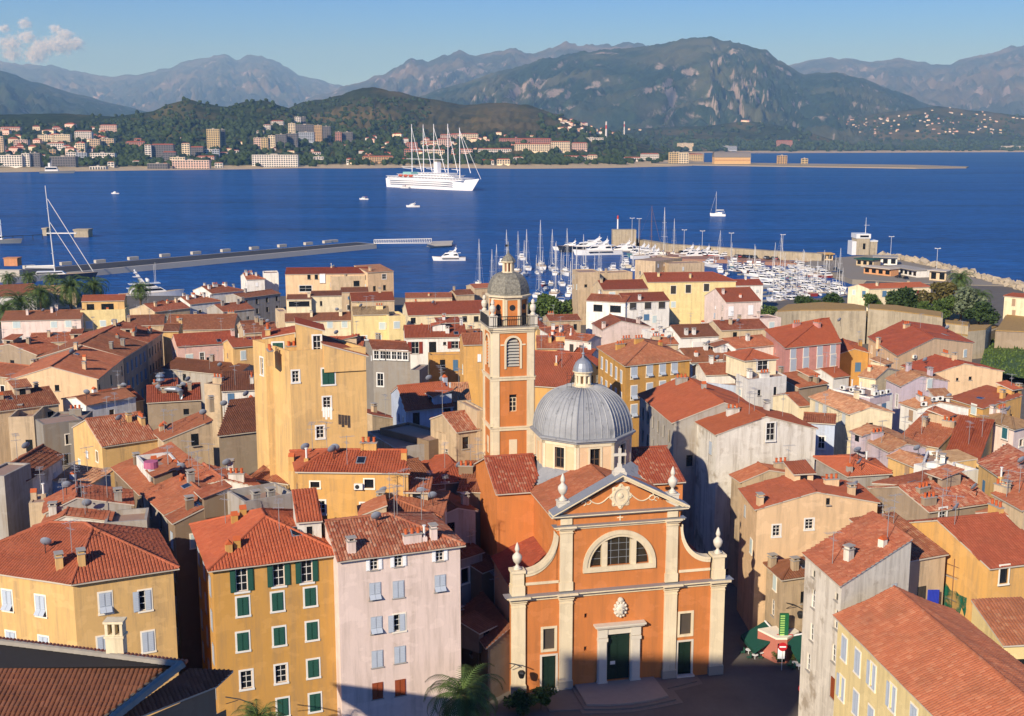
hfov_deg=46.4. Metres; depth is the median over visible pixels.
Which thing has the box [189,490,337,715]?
house
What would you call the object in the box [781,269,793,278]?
motorboat
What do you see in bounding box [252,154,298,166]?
apartment block
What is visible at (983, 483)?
window
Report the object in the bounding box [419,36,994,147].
green mountain
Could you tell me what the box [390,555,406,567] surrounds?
window
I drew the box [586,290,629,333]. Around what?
house
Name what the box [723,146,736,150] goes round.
shore house
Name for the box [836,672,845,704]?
window
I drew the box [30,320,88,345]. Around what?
house
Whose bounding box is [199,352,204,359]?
window
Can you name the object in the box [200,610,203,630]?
window
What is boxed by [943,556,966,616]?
scaffold
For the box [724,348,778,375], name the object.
house
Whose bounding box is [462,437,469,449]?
window
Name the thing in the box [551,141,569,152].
apartment block
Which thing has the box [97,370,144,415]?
house
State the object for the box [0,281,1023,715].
ground
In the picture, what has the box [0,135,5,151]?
apartment block
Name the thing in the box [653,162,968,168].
naval mole
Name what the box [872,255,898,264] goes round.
quay shed
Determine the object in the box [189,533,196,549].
window
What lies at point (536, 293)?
sailboat
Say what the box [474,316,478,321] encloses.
window
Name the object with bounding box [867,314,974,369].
house
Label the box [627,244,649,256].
motor yacht
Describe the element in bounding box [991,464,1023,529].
house
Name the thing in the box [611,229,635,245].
bastion block
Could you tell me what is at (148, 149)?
apartment block
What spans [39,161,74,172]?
patrol ship
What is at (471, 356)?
house
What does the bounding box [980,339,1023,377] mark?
grass slope
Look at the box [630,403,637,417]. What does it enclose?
window
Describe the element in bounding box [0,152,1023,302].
sea
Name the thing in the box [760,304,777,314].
bush
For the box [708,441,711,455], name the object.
window
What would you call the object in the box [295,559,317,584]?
window
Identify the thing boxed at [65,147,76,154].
villa
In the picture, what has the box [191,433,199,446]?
window
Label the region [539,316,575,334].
house
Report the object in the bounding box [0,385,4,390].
window
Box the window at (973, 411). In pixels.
[970,403,976,415]
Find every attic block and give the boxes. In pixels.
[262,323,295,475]
[320,335,368,372]
[357,495,387,514]
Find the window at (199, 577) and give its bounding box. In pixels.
[199,577,201,598]
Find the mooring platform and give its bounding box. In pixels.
[427,241,452,247]
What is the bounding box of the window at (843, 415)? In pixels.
[841,413,845,425]
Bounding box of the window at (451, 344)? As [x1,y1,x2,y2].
[448,341,459,348]
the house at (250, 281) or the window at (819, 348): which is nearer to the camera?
the window at (819, 348)
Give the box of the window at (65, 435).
[64,433,71,445]
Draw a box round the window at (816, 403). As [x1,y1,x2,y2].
[814,401,818,411]
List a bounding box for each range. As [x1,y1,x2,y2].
[286,41,648,107]
[788,45,1023,115]
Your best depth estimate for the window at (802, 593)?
122.46 m
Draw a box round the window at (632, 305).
[629,302,635,309]
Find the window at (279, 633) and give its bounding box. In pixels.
[271,625,287,647]
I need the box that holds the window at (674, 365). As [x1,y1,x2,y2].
[670,362,677,374]
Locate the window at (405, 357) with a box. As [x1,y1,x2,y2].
[401,350,408,360]
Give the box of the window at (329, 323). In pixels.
[327,321,332,328]
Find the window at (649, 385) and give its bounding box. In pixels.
[646,382,652,389]
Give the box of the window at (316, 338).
[311,334,321,348]
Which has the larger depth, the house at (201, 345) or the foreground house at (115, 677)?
the house at (201, 345)
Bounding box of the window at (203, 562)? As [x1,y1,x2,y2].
[203,562,205,581]
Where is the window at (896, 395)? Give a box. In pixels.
[894,393,898,408]
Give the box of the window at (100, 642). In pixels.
[95,635,105,649]
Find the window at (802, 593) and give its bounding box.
[799,591,803,604]
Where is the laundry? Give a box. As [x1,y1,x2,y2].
[322,407,331,418]
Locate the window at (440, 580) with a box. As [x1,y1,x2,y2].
[434,574,446,593]
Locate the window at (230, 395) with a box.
[228,393,233,402]
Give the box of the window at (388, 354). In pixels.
[385,349,391,360]
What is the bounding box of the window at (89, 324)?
[85,321,92,328]
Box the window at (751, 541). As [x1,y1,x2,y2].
[749,537,752,555]
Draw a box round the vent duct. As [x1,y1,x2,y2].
[155,374,183,399]
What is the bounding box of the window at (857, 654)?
[853,646,861,678]
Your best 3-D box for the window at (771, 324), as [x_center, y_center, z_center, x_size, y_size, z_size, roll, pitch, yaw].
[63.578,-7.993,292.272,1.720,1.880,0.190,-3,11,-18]
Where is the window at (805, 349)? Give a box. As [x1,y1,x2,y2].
[803,347,808,357]
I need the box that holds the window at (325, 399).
[322,395,332,410]
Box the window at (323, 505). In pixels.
[319,499,326,515]
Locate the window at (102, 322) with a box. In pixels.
[99,320,105,326]
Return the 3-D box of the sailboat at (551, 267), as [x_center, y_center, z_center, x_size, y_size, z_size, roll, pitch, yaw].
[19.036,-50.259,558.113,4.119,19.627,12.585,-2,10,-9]
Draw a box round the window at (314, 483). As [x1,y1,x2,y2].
[309,480,320,488]
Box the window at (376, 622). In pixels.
[370,616,383,635]
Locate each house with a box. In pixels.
[0,127,21,132]
[0,283,36,315]
[0,305,83,342]
[0,329,58,364]
[0,348,36,390]
[0,373,59,464]
[0,462,31,539]
[0,519,180,715]
[0,617,232,715]
[5,342,124,411]
[8,404,44,460]
[11,433,64,495]
[29,466,48,526]
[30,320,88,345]
[35,414,81,470]
[37,285,76,309]
[37,330,148,421]
[41,478,114,522]
[42,460,134,516]
[51,405,92,463]
[52,446,112,493]
[61,387,136,416]
[66,317,163,384]
[72,392,157,486]
[80,305,128,330]
[81,294,126,309]
[89,165,107,169]
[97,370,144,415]
[104,508,149,527]
[107,161,114,166]
[111,441,203,508]
[126,141,145,145]
[126,307,166,365]
[129,300,163,315]
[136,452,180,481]
[138,293,189,320]
[140,457,230,548]
[146,369,201,429]
[152,409,213,465]
[161,345,253,408]
[162,310,182,364]
[165,467,231,674]
[167,310,241,337]
[170,156,186,160]
[171,318,234,361]
[177,443,259,488]
[178,292,220,313]
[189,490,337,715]
[192,282,243,302]
[197,156,215,161]
[206,297,254,320]
[208,391,257,474]
[215,162,222,167]
[221,365,254,418]
[222,323,261,364]
[226,288,280,324]
[226,482,292,514]
[236,309,264,337]
[238,318,276,337]
[241,270,265,291]
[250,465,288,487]
[253,338,367,490]
[263,271,278,291]
[271,120,283,125]
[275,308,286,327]
[285,263,367,310]
[285,302,350,337]
[286,292,311,313]
[288,421,410,519]
[311,290,341,312]
[321,484,465,715]
[330,274,364,289]
[330,321,366,346]
[340,287,368,312]
[349,287,394,334]
[352,296,388,339]
[354,264,393,294]
[364,333,411,415]
[367,394,392,430]
[367,430,423,460]
[376,468,449,523]
[380,422,438,459]
[386,311,405,340]
[390,366,453,426]
[402,292,482,331]
[403,315,465,368]
[405,292,451,301]
[407,457,445,489]
[410,364,427,383]
[421,442,473,494]
[424,149,444,155]
[426,471,478,543]
[428,351,459,381]
[429,390,480,462]
[434,313,459,323]
[436,365,470,410]
[437,431,447,453]
[440,134,456,138]
[450,286,474,300]
[457,400,482,459]
[457,437,484,546]
[459,317,481,332]
[459,324,482,407]
[460,543,484,604]
[461,570,509,701]
[466,283,487,309]
[467,529,493,603]
[497,158,509,165]
[499,138,550,144]
[535,318,546,349]
[535,339,596,409]
[536,321,564,350]
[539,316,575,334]
[543,305,580,332]
[548,321,601,351]
[557,343,597,383]
[564,155,586,159]
[572,269,599,324]
[574,334,597,357]
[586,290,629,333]
[588,137,602,141]
[591,307,650,344]
[592,278,648,294]
[596,331,691,446]
[599,268,632,280]
[618,291,669,328]
[635,256,681,278]
[637,374,771,546]
[639,272,736,323]
[641,320,671,338]
[650,326,678,349]
[664,320,719,348]
[665,261,704,272]
[677,340,735,377]
[691,346,734,383]
[691,375,735,392]
[692,341,710,346]
[694,387,818,568]
[704,287,761,322]
[709,311,767,338]
[710,324,773,354]
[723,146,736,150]
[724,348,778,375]
[728,444,795,586]
[734,275,762,307]
[736,359,786,408]
[737,459,880,629]
[748,311,780,327]
[763,552,804,632]
[764,317,841,372]
[771,391,809,419]
[778,366,828,402]
[798,506,912,715]
[803,393,836,471]
[808,389,894,454]
[812,431,892,491]
[813,352,850,389]
[832,585,1023,715]
[833,379,892,409]
[839,331,868,385]
[841,389,893,415]
[847,280,930,310]
[849,416,928,467]
[849,493,948,604]
[858,349,899,389]
[862,434,892,471]
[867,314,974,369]
[867,457,990,519]
[872,449,978,493]
[885,358,949,431]
[886,445,928,477]
[898,378,970,433]
[900,349,1004,395]
[902,399,968,451]
[906,488,1023,620]
[913,459,978,483]
[922,450,955,467]
[931,449,977,467]
[946,414,994,468]
[950,373,1022,417]
[971,597,1023,663]
[975,508,1008,516]
[976,401,1023,452]
[977,443,1023,497]
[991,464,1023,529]
[1003,292,1023,317]
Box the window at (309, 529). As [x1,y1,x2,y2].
[307,526,313,535]
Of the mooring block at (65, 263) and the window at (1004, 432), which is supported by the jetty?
the mooring block at (65, 263)
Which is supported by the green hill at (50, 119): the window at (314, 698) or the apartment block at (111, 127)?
the apartment block at (111, 127)
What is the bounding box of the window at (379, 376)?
[376,372,383,386]
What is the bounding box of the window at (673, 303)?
[671,301,675,307]
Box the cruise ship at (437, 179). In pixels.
[386,124,480,190]
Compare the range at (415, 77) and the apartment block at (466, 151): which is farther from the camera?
the range at (415, 77)
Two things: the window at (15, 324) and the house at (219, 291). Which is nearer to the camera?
the window at (15, 324)
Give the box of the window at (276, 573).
[267,563,290,588]
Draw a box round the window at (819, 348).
[817,345,822,355]
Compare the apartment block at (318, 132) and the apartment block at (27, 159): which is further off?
the apartment block at (318, 132)
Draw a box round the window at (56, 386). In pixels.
[54,385,59,391]
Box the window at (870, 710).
[867,702,874,715]
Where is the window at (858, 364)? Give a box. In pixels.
[855,362,860,371]
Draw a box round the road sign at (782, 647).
[778,643,786,669]
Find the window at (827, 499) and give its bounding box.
[826,498,830,505]
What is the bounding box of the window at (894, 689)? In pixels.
[885,680,896,715]
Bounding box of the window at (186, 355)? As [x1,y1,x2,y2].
[185,353,193,358]
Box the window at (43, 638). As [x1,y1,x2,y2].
[37,634,49,642]
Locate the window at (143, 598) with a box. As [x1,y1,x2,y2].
[133,588,153,613]
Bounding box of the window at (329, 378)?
[321,367,335,385]
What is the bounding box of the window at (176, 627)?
[176,627,178,645]
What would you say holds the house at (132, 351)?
on the ground
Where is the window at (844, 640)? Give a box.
[840,633,847,664]
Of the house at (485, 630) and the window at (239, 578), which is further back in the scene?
the house at (485, 630)
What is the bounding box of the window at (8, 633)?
[4,629,16,638]
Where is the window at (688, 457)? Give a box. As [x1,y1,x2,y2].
[685,455,692,467]
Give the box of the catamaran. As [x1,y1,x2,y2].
[710,192,725,215]
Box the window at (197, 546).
[197,546,199,566]
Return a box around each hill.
[0,100,404,170]
[242,87,703,167]
[612,122,1019,152]
[838,106,1023,146]
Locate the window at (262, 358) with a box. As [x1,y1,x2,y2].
[259,356,263,376]
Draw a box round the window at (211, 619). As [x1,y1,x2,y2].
[210,608,212,631]
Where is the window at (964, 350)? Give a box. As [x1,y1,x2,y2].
[963,349,966,357]
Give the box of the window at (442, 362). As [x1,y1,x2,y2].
[440,360,445,369]
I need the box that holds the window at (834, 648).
[830,645,835,665]
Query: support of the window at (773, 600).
in the house at (785, 582)
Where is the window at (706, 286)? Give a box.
[703,283,709,291]
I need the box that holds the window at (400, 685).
[394,679,406,697]
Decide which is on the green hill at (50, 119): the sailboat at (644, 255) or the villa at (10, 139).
the villa at (10, 139)
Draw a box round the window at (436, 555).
[432,549,447,562]
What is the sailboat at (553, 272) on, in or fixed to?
on the sea
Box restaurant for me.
[854,257,880,265]
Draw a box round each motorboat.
[406,203,419,206]
[518,253,525,259]
[541,280,545,286]
[608,264,617,270]
[623,260,631,267]
[703,259,718,267]
[704,247,720,255]
[716,265,723,272]
[728,258,737,264]
[728,267,740,273]
[735,266,746,272]
[743,265,753,270]
[744,270,758,276]
[750,271,772,281]
[757,266,769,273]
[760,264,774,275]
[762,279,774,286]
[766,291,786,300]
[767,287,781,293]
[773,264,783,272]
[775,287,790,294]
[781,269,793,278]
[786,294,794,299]
[787,267,800,272]
[788,259,804,267]
[793,282,814,290]
[798,266,821,276]
[798,275,815,285]
[802,284,817,295]
[813,267,827,274]
[813,277,831,284]
[815,283,829,288]
[815,288,826,295]
[818,271,832,277]
[826,279,846,289]
[827,284,837,293]
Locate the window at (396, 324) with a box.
[393,321,399,328]
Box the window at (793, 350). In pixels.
[790,348,796,358]
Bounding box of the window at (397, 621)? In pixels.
[388,612,406,633]
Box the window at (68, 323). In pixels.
[65,320,71,327]
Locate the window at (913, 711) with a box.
[909,701,917,715]
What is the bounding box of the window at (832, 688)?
[829,676,834,700]
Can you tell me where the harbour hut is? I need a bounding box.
[3,257,21,265]
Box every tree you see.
[0,271,18,284]
[0,299,20,325]
[1,289,42,310]
[18,271,38,284]
[23,283,57,309]
[40,272,60,285]
[50,275,90,308]
[79,276,110,295]
[128,279,151,305]
[232,699,284,715]
[423,663,505,715]
[528,293,558,320]
[546,294,572,313]
[862,293,882,307]
[885,286,919,307]
[915,281,957,304]
[917,300,940,310]
[936,295,957,319]
[945,269,975,289]
[947,286,988,320]
[962,301,1000,324]
[975,288,993,301]
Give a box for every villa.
[2,129,11,134]
[8,137,17,143]
[9,146,18,153]
[28,145,37,150]
[32,126,39,130]
[33,138,41,142]
[42,129,55,133]
[65,123,76,127]
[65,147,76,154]
[87,147,94,152]
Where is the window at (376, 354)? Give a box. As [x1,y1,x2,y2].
[373,349,379,359]
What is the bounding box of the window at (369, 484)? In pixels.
[363,478,374,489]
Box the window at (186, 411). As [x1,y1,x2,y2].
[183,409,189,415]
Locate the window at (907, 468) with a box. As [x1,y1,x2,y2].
[904,465,909,474]
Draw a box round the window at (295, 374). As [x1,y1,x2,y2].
[290,369,300,383]
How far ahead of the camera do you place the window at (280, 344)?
129.95 m
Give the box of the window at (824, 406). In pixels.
[823,404,826,412]
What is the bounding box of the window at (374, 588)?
[368,582,381,601]
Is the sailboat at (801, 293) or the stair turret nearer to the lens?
the stair turret
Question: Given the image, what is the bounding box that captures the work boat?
[0,220,21,243]
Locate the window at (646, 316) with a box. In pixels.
[643,314,648,320]
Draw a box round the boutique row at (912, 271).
[887,265,929,277]
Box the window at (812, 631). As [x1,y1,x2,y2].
[808,624,813,643]
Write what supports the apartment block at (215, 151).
on the green hill at (50, 119)
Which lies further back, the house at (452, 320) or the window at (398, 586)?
the house at (452, 320)
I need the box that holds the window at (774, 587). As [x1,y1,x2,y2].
[772,574,776,592]
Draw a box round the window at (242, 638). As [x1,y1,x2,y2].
[235,630,250,653]
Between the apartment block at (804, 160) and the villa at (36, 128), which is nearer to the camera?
the apartment block at (804, 160)
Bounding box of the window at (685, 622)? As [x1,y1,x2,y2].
[677,610,693,637]
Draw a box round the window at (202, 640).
[202,640,204,662]
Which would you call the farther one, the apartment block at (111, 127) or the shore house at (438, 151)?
the apartment block at (111, 127)
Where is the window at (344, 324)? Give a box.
[341,321,347,327]
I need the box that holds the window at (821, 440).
[816,435,825,449]
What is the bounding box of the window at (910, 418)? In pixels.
[908,410,912,421]
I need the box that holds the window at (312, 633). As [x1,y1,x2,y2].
[304,619,319,642]
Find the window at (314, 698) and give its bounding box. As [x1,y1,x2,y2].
[308,691,322,713]
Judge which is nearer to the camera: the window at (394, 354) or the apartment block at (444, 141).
the window at (394, 354)
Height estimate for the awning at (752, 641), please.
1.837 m
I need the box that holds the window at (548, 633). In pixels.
[541,625,556,651]
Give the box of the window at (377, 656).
[371,650,383,669]
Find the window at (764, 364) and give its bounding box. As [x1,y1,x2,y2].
[756,360,768,371]
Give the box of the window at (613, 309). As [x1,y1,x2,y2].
[610,305,620,312]
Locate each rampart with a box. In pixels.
[774,311,997,341]
[776,302,865,343]
[866,304,942,343]
[942,319,969,334]
[967,324,991,358]
[994,314,1023,348]
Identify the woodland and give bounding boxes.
[0,96,1023,166]
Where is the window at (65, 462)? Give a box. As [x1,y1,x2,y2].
[62,454,68,465]
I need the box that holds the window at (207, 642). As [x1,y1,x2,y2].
[206,625,208,647]
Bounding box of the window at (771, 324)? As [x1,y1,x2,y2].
[769,321,774,327]
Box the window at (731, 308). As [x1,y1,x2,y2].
[728,306,733,315]
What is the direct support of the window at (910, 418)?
in the house at (914, 407)
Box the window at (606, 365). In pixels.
[605,360,607,372]
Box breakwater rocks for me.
[875,251,1023,291]
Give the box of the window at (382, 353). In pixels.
[379,349,385,359]
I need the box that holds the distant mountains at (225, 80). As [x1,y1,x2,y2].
[0,54,341,111]
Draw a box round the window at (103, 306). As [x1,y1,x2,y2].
[101,304,113,309]
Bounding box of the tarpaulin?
[927,589,939,603]
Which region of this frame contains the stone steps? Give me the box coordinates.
[545,675,702,713]
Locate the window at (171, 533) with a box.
[170,531,173,550]
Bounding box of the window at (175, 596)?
[175,596,177,613]
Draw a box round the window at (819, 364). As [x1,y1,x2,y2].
[816,356,822,368]
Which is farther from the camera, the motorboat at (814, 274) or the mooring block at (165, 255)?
the mooring block at (165, 255)
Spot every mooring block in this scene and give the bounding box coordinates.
[59,261,71,265]
[94,259,105,262]
[127,256,138,259]
[159,253,169,256]
[190,251,200,254]
[220,249,230,251]
[277,244,286,246]
[303,242,312,244]
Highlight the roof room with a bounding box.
[291,487,322,537]
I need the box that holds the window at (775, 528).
[771,523,781,537]
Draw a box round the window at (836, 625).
[832,610,838,632]
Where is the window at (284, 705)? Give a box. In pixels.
[275,696,290,715]
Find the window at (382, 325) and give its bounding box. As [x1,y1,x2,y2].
[379,322,385,329]
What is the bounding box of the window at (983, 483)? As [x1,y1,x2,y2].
[982,480,984,492]
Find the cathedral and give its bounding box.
[474,242,733,695]
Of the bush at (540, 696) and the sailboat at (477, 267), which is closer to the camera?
the bush at (540, 696)
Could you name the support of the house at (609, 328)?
on the ground
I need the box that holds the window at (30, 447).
[25,440,32,452]
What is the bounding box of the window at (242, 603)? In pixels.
[235,595,250,618]
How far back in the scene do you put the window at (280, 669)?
103.09 m
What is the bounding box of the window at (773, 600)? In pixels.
[770,600,774,618]
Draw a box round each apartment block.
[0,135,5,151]
[0,154,23,167]
[13,139,29,145]
[21,152,30,166]
[31,152,41,166]
[38,134,53,142]
[47,142,65,150]
[49,149,56,154]
[49,155,78,166]
[54,133,71,141]
[66,151,76,155]
[74,131,93,140]
[75,142,86,151]
[75,152,88,158]
[89,138,100,146]
[90,152,116,157]
[99,138,115,146]
[100,124,117,131]
[145,144,152,158]
[147,162,169,168]
[151,144,174,157]
[162,151,177,160]
[172,159,210,168]
[182,143,190,155]
[190,146,204,156]
[206,128,220,148]
[212,148,219,157]
[221,128,225,145]
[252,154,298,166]
[254,137,260,148]
[261,137,268,148]
[264,124,270,129]
[268,135,275,147]
[275,133,287,147]
[286,133,298,146]
[288,122,295,132]
[295,116,300,122]
[296,124,313,131]
[298,131,314,142]
[301,116,305,124]
[314,124,322,141]
[314,156,323,160]
[322,125,330,141]
[335,131,341,141]
[342,131,352,141]
[362,156,393,163]
[404,148,418,155]
[405,142,417,148]
[421,141,437,144]
[437,138,449,147]
[451,148,472,153]
[452,133,477,140]
[478,148,511,152]
[515,143,549,152]
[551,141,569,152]
[572,142,586,151]
[587,154,596,158]
[640,153,658,159]
[668,151,678,162]
[677,143,691,150]
[679,152,688,162]
[689,154,702,160]
[776,140,792,146]
[777,155,786,163]
[801,157,807,163]
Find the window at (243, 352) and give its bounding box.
[240,350,246,360]
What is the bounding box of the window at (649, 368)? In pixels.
[646,364,653,377]
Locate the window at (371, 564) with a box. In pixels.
[366,558,381,571]
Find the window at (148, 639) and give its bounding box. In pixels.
[140,629,156,654]
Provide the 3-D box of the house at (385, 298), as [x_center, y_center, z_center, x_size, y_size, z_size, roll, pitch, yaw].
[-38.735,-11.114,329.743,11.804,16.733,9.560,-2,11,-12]
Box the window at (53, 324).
[50,321,57,327]
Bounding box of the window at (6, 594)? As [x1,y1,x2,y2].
[0,588,14,612]
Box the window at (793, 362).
[789,358,796,371]
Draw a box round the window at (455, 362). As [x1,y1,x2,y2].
[453,360,457,370]
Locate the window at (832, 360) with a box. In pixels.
[829,353,836,366]
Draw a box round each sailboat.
[475,244,482,283]
[495,244,498,273]
[514,237,521,273]
[521,244,528,276]
[523,229,531,270]
[532,263,542,296]
[537,220,545,269]
[540,250,544,272]
[548,229,557,270]
[549,243,559,296]
[552,244,558,274]
[558,252,565,285]
[560,233,569,275]
[565,261,571,296]
[566,245,574,289]
[571,248,579,295]
[580,234,588,268]
[619,253,627,269]
[630,210,659,258]
[657,210,667,255]
[715,231,727,262]
[729,254,733,267]
[773,235,784,269]
[773,271,785,297]
[788,273,798,294]
[792,265,802,292]
[797,273,807,295]
[800,251,812,276]
[814,271,822,295]
[822,261,832,284]
[835,251,847,297]
[839,272,847,293]
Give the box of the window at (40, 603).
[34,593,47,618]
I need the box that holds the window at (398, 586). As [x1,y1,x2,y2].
[392,580,404,599]
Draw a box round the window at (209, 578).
[208,575,211,597]
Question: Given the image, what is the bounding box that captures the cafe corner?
[757,626,798,662]
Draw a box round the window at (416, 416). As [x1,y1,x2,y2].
[413,412,419,424]
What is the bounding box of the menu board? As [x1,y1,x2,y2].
[778,648,784,658]
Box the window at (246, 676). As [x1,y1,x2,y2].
[238,668,254,691]
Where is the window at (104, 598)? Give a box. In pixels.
[97,590,113,615]
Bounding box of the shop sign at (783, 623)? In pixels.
[779,613,788,634]
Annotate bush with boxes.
[503,688,532,715]
[527,684,557,709]
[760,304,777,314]
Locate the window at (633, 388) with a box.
[630,385,637,400]
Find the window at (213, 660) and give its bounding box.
[212,642,214,665]
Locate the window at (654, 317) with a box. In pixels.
[652,315,656,323]
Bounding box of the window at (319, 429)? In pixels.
[315,424,325,439]
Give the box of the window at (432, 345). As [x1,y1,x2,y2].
[429,342,435,351]
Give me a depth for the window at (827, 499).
125.89 m
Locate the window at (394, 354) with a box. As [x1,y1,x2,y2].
[390,350,396,360]
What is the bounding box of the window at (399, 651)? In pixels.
[393,645,406,664]
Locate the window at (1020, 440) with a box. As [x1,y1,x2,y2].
[1018,438,1023,447]
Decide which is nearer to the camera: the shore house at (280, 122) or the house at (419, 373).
the house at (419, 373)
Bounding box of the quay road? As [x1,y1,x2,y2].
[804,255,1003,285]
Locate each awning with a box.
[741,620,770,653]
[788,633,801,662]
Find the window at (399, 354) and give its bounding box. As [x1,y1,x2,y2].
[397,350,402,360]
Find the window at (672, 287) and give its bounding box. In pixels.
[670,285,675,293]
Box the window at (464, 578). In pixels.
[460,566,469,585]
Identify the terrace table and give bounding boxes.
[144,460,158,468]
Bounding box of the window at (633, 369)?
[630,366,637,379]
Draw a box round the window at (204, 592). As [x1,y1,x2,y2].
[204,592,207,614]
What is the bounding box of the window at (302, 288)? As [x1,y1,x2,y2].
[299,285,311,291]
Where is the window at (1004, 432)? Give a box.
[1000,425,1008,440]
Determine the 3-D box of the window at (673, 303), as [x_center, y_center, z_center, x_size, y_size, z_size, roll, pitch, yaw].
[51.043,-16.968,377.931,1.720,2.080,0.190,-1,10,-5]
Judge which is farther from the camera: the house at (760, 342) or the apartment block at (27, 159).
the apartment block at (27, 159)
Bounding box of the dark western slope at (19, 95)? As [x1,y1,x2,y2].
[0,71,145,116]
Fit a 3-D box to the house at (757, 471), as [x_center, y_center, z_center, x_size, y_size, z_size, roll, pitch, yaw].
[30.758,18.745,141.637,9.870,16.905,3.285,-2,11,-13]
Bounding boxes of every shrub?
[771,652,782,662]
[794,295,820,303]
[821,292,844,302]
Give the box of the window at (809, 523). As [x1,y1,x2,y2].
[803,517,814,530]
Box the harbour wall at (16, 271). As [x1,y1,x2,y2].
[0,269,22,281]
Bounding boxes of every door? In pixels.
[540,653,558,691]
[593,619,646,683]
[676,639,694,677]
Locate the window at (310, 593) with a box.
[303,585,317,608]
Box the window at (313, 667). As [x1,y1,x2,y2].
[306,657,320,679]
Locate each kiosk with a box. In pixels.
[817,252,833,259]
[927,269,951,280]
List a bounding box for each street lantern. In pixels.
[225,696,256,713]
[509,663,524,678]
[786,603,802,618]
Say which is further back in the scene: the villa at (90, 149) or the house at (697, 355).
the villa at (90, 149)
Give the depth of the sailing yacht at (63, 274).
521.55 m
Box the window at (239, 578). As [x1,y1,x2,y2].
[230,567,253,594]
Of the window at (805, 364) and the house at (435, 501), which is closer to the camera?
the house at (435, 501)
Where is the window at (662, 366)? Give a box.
[659,363,666,375]
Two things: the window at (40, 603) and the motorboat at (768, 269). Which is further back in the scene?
the motorboat at (768, 269)
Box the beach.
[0,151,1023,171]
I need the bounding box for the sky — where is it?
[0,0,1023,85]
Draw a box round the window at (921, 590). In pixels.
[917,586,925,598]
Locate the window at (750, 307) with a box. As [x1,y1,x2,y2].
[748,305,752,314]
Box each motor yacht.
[119,269,183,295]
[432,247,465,260]
[553,238,575,249]
[558,236,613,251]
[573,236,621,254]
[612,240,634,251]
[622,241,645,254]
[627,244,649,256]
[633,244,656,254]
[649,248,660,256]
[673,245,694,253]
[679,246,703,255]
[701,246,711,255]
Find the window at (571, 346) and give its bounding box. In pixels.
[569,344,573,351]
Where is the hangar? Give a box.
[712,152,750,163]
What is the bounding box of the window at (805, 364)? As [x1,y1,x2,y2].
[802,357,808,367]
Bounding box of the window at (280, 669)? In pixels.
[273,662,288,685]
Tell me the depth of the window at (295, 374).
127.31 m
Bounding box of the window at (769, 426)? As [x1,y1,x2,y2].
[765,421,776,441]
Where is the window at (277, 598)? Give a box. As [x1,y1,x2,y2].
[270,590,285,613]
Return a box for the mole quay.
[651,251,808,265]
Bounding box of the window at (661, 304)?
[658,301,664,307]
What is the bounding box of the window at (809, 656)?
[805,653,810,673]
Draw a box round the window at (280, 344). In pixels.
[271,341,284,348]
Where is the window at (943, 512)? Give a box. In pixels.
[938,506,947,516]
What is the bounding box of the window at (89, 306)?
[87,304,93,309]
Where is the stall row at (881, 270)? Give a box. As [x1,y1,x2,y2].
[861,265,899,275]
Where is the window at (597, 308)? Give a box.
[593,304,601,311]
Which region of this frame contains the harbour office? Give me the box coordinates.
[847,227,877,254]
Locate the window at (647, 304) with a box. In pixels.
[645,302,650,308]
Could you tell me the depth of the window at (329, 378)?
128.25 m
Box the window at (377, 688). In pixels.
[371,682,383,700]
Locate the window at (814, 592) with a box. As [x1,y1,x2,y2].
[810,589,815,611]
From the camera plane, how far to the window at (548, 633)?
113.82 m
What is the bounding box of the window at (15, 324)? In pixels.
[12,321,20,328]
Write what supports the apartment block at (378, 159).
on the green hill at (50, 119)
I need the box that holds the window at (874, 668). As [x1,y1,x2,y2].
[866,659,876,693]
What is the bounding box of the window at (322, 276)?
[320,274,324,282]
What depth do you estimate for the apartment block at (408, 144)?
3236.99 m
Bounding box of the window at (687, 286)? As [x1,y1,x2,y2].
[685,284,690,292]
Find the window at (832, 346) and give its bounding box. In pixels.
[830,344,835,354]
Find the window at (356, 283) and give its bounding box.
[353,281,359,286]
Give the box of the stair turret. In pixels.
[294,317,324,349]
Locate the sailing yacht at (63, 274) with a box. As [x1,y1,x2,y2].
[25,186,97,278]
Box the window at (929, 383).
[926,378,932,390]
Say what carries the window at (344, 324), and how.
in the house at (339, 321)
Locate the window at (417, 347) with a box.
[408,342,422,353]
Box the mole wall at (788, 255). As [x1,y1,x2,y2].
[636,238,823,260]
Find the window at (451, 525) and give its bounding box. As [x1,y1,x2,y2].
[447,522,455,533]
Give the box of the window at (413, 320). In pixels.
[411,318,415,323]
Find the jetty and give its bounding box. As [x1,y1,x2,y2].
[7,242,376,283]
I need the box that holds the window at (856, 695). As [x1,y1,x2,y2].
[851,687,859,715]
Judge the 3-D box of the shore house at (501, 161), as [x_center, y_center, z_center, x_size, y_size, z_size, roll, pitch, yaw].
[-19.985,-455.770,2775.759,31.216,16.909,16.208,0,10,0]
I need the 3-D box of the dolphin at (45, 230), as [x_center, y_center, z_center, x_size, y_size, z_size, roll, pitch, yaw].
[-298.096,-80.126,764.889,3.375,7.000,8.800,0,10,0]
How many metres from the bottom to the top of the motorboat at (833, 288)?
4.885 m
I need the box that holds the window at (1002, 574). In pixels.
[997,563,1010,585]
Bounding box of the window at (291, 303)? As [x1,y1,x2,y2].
[289,301,309,306]
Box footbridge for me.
[374,238,431,243]
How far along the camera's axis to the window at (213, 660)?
102.37 m
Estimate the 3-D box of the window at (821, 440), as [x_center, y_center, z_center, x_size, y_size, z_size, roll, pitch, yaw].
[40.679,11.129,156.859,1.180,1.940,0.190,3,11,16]
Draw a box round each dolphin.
[41,227,51,235]
[73,228,92,236]

